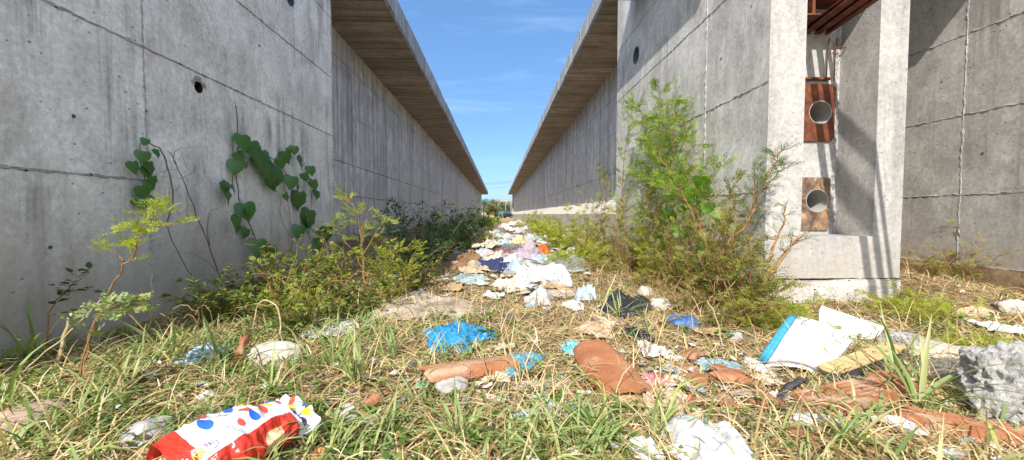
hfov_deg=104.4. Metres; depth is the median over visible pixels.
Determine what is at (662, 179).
feathery sapling
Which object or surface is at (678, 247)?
leafy bush
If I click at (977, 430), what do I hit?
hollow brick
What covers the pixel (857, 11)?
steel beam
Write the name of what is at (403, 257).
dark shrub
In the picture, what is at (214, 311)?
twiggy weed
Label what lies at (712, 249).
leafy bush
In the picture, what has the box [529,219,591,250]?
weed clump
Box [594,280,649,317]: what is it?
grass tuft
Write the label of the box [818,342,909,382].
foam insole board
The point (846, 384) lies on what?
hollow brick
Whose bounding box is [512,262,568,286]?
cloth
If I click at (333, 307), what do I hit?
undergrowth
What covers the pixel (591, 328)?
sack
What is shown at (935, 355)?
plastic bag
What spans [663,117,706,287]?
feathery sapling
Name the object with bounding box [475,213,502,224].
weed clump
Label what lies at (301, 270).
undergrowth
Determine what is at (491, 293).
paper
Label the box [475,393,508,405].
paper
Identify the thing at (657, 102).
feathery sapling
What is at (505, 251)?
cloth
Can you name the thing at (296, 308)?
undergrowth
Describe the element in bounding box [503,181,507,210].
utility pole
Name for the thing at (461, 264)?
cardboard box
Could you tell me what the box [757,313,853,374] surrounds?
white panel
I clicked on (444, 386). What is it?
stone
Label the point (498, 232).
plastic bag
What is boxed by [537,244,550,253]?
plastic bag
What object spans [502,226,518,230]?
paper
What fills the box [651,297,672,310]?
stone
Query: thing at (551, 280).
plastic bag
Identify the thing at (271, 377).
grass tuft
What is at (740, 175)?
feathery sapling
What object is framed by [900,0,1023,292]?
retaining wall
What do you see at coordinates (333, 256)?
undergrowth
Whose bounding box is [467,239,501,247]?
foam board
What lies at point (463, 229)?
dark shrub
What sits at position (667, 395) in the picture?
sack
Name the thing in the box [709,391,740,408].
tile shard
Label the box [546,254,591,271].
plastic bag
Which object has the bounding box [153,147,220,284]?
dead weed
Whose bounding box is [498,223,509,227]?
plastic bag
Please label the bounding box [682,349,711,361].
tile shard
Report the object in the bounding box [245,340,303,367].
stone
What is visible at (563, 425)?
grass tuft
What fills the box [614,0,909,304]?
concrete pier
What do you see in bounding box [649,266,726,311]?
weed clump
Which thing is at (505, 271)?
rubbish scraps
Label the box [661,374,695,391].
paper
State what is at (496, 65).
sky
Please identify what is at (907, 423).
paper
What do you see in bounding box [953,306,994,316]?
sack
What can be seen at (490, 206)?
olive bush
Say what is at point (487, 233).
netting
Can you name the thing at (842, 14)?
steel beam
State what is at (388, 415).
grass tuft
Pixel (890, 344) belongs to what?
grass tuft
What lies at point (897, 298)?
feathery weed
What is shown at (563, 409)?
plastic sheet
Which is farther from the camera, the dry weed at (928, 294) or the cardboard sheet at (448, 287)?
the cardboard sheet at (448, 287)
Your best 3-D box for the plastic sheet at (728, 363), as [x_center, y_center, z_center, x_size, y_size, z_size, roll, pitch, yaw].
[1.139,0.738,2.190,0.276,0.025,0.271,0,2,-2]
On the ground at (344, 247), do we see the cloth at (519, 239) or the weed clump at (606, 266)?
the weed clump at (606, 266)
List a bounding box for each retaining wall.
[331,0,487,242]
[508,0,617,238]
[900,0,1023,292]
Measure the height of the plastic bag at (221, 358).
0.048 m
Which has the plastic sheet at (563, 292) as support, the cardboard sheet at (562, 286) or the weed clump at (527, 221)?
the cardboard sheet at (562, 286)
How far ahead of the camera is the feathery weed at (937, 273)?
4.51 m
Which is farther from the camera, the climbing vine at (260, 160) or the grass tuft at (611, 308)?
the climbing vine at (260, 160)
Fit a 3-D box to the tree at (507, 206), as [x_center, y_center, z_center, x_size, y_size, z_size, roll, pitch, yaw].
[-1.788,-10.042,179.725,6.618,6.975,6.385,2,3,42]
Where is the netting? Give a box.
[467,224,492,239]
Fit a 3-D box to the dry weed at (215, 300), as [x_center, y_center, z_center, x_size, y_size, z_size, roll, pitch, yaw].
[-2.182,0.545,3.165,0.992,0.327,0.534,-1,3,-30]
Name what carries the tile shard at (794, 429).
on the ground at (344, 247)
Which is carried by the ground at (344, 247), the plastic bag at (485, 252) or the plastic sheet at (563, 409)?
the plastic bag at (485, 252)
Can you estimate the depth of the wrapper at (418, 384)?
1.89 m
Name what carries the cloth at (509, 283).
on the ground at (344, 247)
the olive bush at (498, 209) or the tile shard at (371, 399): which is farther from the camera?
the olive bush at (498, 209)
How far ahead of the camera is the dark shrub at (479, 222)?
16.76 m
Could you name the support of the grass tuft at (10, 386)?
on the ground at (344, 247)
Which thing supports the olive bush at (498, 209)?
on the ground at (344, 247)
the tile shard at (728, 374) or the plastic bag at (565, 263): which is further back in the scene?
the plastic bag at (565, 263)
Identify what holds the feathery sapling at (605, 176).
on the ground at (344, 247)
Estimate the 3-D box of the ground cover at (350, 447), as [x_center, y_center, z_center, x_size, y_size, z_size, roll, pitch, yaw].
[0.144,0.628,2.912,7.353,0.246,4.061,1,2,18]
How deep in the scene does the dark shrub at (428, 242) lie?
5.87 m
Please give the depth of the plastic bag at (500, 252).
6.23 m
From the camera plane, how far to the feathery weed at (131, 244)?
1.93 m
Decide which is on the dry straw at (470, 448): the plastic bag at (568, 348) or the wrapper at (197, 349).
the plastic bag at (568, 348)
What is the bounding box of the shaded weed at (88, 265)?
[46,262,105,358]
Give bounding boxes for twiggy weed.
[174,283,268,324]
[239,252,315,318]
[257,278,339,327]
[307,227,372,296]
[372,235,425,297]
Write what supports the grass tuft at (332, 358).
on the ground at (344, 247)
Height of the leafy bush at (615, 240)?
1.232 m
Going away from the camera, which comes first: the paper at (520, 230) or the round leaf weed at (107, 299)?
the round leaf weed at (107, 299)
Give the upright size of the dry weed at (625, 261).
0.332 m
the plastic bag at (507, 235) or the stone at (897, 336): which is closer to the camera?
the stone at (897, 336)
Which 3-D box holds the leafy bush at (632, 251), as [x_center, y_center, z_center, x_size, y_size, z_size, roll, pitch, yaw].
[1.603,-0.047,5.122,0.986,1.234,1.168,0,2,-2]
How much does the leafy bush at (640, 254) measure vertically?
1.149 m
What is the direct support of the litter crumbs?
on the ground at (344, 247)
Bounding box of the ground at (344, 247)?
[0,213,1023,459]
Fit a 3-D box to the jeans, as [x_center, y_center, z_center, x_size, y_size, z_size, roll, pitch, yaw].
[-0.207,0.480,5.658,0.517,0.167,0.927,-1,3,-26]
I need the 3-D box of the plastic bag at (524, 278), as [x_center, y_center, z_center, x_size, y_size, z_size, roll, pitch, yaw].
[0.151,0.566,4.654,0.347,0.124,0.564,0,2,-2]
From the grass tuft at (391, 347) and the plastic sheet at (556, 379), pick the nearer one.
the plastic sheet at (556, 379)
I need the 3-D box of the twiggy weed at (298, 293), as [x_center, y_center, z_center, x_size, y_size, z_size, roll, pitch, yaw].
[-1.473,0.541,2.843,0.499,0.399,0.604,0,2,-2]
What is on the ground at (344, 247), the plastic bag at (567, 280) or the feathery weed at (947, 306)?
the feathery weed at (947, 306)
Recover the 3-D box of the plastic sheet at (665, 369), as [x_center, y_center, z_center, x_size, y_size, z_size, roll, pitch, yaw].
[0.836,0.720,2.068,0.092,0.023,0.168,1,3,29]
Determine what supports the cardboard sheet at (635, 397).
on the ground at (344, 247)
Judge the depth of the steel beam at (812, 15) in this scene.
3.63 m
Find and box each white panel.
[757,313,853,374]
[818,306,883,342]
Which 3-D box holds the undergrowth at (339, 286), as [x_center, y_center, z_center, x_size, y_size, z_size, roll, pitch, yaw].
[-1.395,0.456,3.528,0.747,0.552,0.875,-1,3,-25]
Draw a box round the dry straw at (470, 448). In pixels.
[0,242,1023,459]
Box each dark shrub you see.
[352,206,463,282]
[375,197,451,267]
[382,198,484,259]
[410,200,494,251]
[412,207,493,243]
[428,214,500,237]
[445,214,499,230]
[460,212,500,227]
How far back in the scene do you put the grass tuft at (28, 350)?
2.16 m
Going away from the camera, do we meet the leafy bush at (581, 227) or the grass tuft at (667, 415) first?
the grass tuft at (667, 415)
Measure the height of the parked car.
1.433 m
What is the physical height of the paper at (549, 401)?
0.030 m
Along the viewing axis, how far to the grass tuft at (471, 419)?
1.48 m
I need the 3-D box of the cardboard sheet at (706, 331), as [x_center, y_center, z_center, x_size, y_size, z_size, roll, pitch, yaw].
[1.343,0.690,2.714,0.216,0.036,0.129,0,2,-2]
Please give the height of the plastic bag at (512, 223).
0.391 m
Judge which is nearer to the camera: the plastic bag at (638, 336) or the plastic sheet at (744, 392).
the plastic sheet at (744, 392)
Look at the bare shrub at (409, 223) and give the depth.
5.35 m
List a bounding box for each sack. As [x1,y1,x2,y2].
[576,320,614,339]
[642,386,701,417]
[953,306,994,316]
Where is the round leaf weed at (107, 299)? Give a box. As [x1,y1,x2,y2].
[56,290,161,394]
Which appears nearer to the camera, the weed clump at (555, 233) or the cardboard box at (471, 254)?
the cardboard box at (471, 254)
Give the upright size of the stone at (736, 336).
0.084 m
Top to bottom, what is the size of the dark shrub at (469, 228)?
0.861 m
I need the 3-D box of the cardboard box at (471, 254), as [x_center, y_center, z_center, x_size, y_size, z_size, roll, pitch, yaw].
[-0.744,0.427,6.643,0.434,0.205,0.749,-1,2,-14]
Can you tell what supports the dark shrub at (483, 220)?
on the ground at (344, 247)
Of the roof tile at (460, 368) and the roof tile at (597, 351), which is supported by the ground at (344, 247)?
the roof tile at (597, 351)
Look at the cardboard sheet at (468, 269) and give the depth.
5.49 m
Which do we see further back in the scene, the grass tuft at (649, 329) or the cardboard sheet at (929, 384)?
the grass tuft at (649, 329)
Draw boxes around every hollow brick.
[789,378,899,415]
[862,369,918,397]
[886,403,1023,449]
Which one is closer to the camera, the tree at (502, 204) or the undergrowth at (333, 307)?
the undergrowth at (333, 307)
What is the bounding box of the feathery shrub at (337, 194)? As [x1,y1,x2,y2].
[315,183,422,290]
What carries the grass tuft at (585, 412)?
on the ground at (344, 247)
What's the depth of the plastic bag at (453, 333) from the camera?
2.49 m
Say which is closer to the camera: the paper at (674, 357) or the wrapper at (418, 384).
the wrapper at (418, 384)
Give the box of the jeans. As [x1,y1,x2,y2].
[478,257,509,272]
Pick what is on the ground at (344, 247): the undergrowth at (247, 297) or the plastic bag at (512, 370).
the undergrowth at (247, 297)
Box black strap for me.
[776,377,811,409]
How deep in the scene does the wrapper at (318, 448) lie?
1.39 m
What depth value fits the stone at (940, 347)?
2.29 m
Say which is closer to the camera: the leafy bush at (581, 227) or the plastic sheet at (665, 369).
the plastic sheet at (665, 369)
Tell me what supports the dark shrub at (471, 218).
on the ground at (344, 247)
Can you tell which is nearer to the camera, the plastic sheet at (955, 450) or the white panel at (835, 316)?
the plastic sheet at (955, 450)
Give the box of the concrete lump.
[954,339,1023,424]
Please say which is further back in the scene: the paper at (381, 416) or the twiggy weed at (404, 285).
the twiggy weed at (404, 285)
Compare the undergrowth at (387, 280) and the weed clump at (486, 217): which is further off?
the weed clump at (486, 217)
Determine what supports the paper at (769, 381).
on the ground at (344, 247)
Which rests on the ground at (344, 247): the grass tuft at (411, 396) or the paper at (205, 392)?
the grass tuft at (411, 396)
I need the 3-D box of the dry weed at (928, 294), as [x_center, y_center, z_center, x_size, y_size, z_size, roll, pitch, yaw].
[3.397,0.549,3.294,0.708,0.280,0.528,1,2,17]
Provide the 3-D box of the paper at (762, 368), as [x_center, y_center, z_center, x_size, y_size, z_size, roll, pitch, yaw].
[1.365,0.743,2.178,0.134,0.042,0.258,0,2,-2]
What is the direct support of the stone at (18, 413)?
on the ground at (344, 247)
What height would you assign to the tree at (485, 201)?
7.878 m
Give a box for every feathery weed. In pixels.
[77,189,198,381]
[729,293,844,330]
[767,287,834,317]
[855,277,950,316]
[871,289,988,323]
[900,242,980,278]
[916,232,1019,281]
[934,320,1023,347]
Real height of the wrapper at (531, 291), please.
0.084 m
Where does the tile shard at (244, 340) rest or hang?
on the ground at (344, 247)
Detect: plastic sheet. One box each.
[299,318,370,337]
[369,293,479,319]
[405,291,427,294]
[452,273,487,283]
[510,380,543,390]
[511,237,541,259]
[536,402,577,424]
[540,375,571,391]
[548,288,575,297]
[662,363,681,374]
[695,355,748,372]
[731,388,755,395]
[923,444,967,458]
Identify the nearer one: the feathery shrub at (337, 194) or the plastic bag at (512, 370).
the plastic bag at (512, 370)
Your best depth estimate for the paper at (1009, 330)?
2.72 m
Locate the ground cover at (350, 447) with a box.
[3,261,1012,459]
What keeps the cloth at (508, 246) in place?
on the rubbish scraps
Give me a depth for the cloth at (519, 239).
8.03 m
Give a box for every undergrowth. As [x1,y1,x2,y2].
[156,266,262,321]
[161,244,291,316]
[216,234,343,318]
[217,276,356,335]
[244,228,337,302]
[272,241,355,299]
[289,277,413,321]
[310,248,402,307]
[354,233,427,299]
[373,238,457,289]
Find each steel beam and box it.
[807,0,820,24]
[807,0,854,33]
[814,0,867,34]
[825,0,877,34]
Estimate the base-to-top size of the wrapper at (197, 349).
0.081 m
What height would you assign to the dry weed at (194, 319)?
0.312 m
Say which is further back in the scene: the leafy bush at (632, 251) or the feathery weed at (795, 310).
the leafy bush at (632, 251)
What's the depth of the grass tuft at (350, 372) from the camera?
1.97 m
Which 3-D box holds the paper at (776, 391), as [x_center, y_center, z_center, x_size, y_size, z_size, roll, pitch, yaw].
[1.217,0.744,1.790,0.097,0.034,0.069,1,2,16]
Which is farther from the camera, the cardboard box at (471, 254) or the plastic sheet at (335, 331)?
the cardboard box at (471, 254)
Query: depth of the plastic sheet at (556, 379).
1.87 m
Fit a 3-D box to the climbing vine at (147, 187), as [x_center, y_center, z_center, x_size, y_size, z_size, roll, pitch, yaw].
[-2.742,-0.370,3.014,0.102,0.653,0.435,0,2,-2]
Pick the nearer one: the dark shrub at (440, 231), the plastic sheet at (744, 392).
the plastic sheet at (744, 392)
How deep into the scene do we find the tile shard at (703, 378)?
1.93 m
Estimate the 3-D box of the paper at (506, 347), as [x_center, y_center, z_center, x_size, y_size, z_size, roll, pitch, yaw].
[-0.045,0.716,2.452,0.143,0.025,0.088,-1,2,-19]
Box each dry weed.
[76,301,270,349]
[156,276,290,326]
[242,268,376,314]
[342,267,401,297]
[602,250,645,276]
[626,255,708,295]
[677,270,811,313]
[884,279,980,316]
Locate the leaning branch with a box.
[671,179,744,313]
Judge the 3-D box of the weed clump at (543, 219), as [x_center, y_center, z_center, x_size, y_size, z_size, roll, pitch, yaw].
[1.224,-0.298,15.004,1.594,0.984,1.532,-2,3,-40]
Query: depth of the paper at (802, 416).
1.58 m
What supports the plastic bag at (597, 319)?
on the dry straw at (470, 448)
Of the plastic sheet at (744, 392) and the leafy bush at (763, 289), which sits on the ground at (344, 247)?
the leafy bush at (763, 289)
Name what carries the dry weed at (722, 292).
on the ground at (344, 247)
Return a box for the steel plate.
[815,0,837,8]
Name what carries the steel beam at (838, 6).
attached to the concrete pier
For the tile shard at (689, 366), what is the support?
on the ground at (344, 247)
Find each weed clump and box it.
[441,224,497,247]
[463,211,499,225]
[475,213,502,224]
[512,211,542,227]
[518,209,560,232]
[525,215,576,237]
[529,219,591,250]
[543,237,610,268]
[553,214,597,236]
[573,250,626,272]
[616,262,679,290]
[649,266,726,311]
[699,282,794,325]
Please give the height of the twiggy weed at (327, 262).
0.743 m
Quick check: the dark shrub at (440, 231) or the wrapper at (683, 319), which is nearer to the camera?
the wrapper at (683, 319)
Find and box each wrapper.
[174,343,220,364]
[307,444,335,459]
[416,382,434,392]
[499,238,509,244]
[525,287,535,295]
[642,373,671,387]
[665,313,699,328]
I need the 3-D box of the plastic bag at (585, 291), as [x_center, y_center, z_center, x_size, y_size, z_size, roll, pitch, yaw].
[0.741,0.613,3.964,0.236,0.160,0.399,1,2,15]
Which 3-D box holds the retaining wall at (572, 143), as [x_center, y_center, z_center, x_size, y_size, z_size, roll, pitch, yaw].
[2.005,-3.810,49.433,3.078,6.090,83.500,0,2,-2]
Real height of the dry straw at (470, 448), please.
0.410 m
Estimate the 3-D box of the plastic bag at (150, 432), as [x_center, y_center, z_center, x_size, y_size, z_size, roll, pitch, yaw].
[-1.364,0.760,1.493,0.174,0.097,0.168,-1,3,-32]
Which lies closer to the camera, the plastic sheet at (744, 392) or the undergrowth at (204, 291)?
the plastic sheet at (744, 392)
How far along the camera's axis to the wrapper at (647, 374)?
1.91 m
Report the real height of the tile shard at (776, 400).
0.051 m
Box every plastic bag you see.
[119,415,177,450]
[214,350,234,361]
[424,321,480,354]
[475,248,493,256]
[478,325,495,341]
[482,249,503,259]
[494,229,504,236]
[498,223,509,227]
[500,253,541,265]
[501,233,518,238]
[502,258,522,272]
[504,353,537,377]
[508,220,526,224]
[516,351,544,363]
[520,273,537,286]
[524,233,539,239]
[531,254,545,262]
[536,234,549,244]
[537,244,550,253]
[537,273,564,285]
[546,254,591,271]
[554,272,572,286]
[560,339,579,354]
[574,283,597,300]
[592,315,626,325]
[599,289,652,317]
[621,326,654,340]
[662,413,755,459]
[909,350,946,358]
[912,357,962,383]
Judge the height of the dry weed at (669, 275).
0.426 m
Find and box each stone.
[0,398,69,434]
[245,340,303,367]
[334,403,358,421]
[434,376,468,395]
[638,286,653,295]
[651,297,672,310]
[724,330,743,340]
[876,330,925,349]
[910,340,966,360]
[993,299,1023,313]
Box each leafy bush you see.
[557,198,617,255]
[567,183,634,260]
[595,181,662,271]
[614,192,695,277]
[641,190,709,289]
[649,199,749,296]
[683,201,787,307]
[712,222,809,320]
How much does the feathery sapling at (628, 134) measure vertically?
2.794 m
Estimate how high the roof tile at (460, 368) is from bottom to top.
0.096 m
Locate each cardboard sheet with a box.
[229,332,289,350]
[438,281,464,290]
[457,260,501,273]
[543,281,568,289]
[612,392,645,406]
[693,327,723,335]
[917,381,956,393]
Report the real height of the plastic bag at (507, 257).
0.220 m
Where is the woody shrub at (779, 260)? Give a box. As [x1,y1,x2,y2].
[741,198,819,320]
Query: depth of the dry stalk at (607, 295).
3.12 m
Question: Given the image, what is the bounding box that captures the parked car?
[494,211,512,217]
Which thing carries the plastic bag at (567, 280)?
on the plastic bag at (551, 280)
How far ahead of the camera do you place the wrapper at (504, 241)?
7.87 m
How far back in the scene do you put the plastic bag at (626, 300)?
3.29 m
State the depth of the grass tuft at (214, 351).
2.13 m
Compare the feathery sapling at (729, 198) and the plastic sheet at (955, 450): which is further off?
the feathery sapling at (729, 198)
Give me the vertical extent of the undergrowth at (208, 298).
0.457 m
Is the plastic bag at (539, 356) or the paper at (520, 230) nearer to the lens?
the plastic bag at (539, 356)
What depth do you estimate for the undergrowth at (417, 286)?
4.32 m
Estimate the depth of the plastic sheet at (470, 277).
4.75 m
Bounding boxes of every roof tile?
[420,355,519,384]
[573,339,659,397]
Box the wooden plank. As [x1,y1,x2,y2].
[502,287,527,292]
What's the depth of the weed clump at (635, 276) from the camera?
4.32 m
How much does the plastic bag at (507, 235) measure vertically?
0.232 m
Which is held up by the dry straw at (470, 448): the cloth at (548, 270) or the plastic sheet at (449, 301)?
the plastic sheet at (449, 301)
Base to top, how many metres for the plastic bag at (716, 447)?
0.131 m
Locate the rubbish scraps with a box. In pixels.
[245,229,933,421]
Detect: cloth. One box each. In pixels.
[489,278,524,289]
[492,248,516,254]
[500,242,521,250]
[509,235,527,243]
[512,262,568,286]
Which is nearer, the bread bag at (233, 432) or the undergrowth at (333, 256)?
the bread bag at (233, 432)
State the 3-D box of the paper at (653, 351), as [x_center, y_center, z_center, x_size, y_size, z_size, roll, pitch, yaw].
[0.834,0.700,2.312,0.177,0.041,0.274,0,2,12]
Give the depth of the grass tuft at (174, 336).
2.30 m
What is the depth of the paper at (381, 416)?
1.66 m
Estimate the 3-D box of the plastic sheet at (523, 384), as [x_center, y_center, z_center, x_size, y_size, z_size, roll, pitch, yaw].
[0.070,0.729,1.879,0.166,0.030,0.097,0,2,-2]
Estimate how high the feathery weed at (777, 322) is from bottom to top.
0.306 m
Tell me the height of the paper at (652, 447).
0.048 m
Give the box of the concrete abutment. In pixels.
[0,0,335,362]
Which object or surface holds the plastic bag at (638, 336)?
on the ground at (344, 247)
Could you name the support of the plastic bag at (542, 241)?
on the rubbish scraps
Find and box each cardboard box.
[446,260,467,269]
[455,249,481,261]
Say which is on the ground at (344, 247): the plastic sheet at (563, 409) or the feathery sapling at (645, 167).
the feathery sapling at (645, 167)
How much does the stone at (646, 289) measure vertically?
0.135 m
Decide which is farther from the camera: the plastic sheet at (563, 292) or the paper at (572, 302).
the plastic sheet at (563, 292)
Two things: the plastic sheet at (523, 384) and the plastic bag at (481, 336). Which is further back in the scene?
the plastic bag at (481, 336)
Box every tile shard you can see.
[231,334,249,369]
[281,369,296,378]
[355,391,382,415]
[675,361,697,372]
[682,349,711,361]
[684,371,710,387]
[708,364,753,385]
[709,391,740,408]
[748,391,784,411]
[777,425,819,447]
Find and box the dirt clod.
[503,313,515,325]
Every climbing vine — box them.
[125,137,173,222]
[219,105,332,261]
[654,175,722,284]
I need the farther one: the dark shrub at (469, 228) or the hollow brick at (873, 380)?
the dark shrub at (469, 228)
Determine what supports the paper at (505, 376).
on the dry straw at (470, 448)
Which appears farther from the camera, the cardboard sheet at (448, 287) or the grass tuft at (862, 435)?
the cardboard sheet at (448, 287)
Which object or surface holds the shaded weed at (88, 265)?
on the ground at (344, 247)
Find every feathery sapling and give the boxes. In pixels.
[591,162,611,251]
[604,86,643,266]
[623,76,716,282]
[624,112,685,274]
[629,98,669,265]
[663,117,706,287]
[671,118,741,270]
[692,179,769,280]
[701,168,750,281]
[715,141,803,304]
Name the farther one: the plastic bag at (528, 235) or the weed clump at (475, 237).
the plastic bag at (528, 235)
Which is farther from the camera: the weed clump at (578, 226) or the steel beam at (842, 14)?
the weed clump at (578, 226)
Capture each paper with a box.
[194,390,214,400]
[363,414,382,427]
[472,306,492,313]
[475,371,510,384]
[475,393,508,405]
[483,290,504,298]
[493,343,516,349]
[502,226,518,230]
[513,229,525,232]
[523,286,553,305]
[530,394,551,402]
[563,299,583,310]
[626,435,664,459]
[638,340,669,359]
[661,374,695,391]
[668,352,684,360]
[741,357,775,375]
[749,374,784,385]
[769,389,791,399]
[788,411,839,426]
[881,414,928,435]
[962,319,1023,334]
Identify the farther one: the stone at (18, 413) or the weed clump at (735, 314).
the weed clump at (735, 314)
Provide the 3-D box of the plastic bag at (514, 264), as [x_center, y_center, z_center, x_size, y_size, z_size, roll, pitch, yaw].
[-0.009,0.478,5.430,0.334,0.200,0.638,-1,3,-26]
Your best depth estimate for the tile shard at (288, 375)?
2.01 m
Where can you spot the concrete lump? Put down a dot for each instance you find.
(1009, 375)
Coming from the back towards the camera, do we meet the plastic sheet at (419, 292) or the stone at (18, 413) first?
the plastic sheet at (419, 292)
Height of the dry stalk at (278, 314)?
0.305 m
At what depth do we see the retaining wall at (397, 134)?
12.59 m
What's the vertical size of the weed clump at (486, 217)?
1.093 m
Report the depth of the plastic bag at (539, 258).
6.25 m
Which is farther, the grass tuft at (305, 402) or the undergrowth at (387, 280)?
the undergrowth at (387, 280)
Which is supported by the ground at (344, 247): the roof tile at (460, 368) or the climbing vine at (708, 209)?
the climbing vine at (708, 209)
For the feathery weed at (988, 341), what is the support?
on the ground at (344, 247)
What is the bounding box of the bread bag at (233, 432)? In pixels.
[146,394,320,459]
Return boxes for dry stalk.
[16,300,99,380]
[53,313,72,366]
[254,300,282,340]
[600,275,615,314]
[707,300,723,347]
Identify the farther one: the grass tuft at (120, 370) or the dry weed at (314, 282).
the dry weed at (314, 282)
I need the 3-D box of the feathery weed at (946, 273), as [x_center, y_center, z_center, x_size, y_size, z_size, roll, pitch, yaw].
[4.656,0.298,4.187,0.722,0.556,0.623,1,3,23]
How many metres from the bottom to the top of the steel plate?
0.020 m
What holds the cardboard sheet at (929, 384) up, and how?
on the ground at (344, 247)
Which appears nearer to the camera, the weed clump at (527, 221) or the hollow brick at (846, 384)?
the hollow brick at (846, 384)
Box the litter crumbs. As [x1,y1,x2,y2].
[10,234,1023,459]
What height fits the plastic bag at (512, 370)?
0.064 m
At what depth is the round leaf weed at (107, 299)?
1.78 m
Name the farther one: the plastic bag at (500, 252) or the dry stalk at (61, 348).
the plastic bag at (500, 252)
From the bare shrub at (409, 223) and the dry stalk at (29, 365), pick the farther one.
the bare shrub at (409, 223)
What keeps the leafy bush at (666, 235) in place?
on the ground at (344, 247)
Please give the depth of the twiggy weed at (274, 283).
3.11 m
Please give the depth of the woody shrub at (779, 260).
3.03 m
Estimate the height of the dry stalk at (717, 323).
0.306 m
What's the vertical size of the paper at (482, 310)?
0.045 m
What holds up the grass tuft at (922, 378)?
on the ground at (344, 247)
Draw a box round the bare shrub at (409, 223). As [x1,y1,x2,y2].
[378,195,448,258]
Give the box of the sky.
[398,0,593,207]
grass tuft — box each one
[0,289,85,364]
[0,336,91,410]
[79,332,175,390]
[102,314,231,358]
[179,315,286,370]
[202,336,315,403]
[268,319,388,369]
[271,386,358,459]
[303,321,416,400]
[325,376,430,457]
[340,319,417,359]
[377,369,452,423]
[402,374,513,459]
[496,412,577,456]
[550,384,645,459]
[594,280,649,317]
[594,379,726,440]
[628,310,665,339]
[778,399,912,459]
[821,314,1023,408]
[841,300,971,396]
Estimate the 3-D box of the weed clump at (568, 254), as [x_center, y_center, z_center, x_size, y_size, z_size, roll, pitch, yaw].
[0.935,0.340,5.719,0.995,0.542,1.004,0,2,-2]
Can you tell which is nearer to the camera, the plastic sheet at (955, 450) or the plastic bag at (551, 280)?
the plastic sheet at (955, 450)
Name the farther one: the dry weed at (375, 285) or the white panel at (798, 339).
the dry weed at (375, 285)
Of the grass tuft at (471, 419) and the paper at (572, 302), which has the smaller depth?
the grass tuft at (471, 419)
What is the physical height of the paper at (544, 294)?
0.143 m
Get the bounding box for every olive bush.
[482,203,494,216]
[493,205,501,215]
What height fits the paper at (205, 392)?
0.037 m
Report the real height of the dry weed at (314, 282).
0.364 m
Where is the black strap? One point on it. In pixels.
(791, 384)
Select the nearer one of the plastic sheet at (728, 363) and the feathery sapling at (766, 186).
the plastic sheet at (728, 363)
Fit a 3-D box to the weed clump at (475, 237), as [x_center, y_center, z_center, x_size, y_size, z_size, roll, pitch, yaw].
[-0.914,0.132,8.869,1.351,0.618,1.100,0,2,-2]
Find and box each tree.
[482,199,490,212]
[495,201,506,210]
[503,201,511,211]
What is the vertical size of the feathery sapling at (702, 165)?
1.920 m

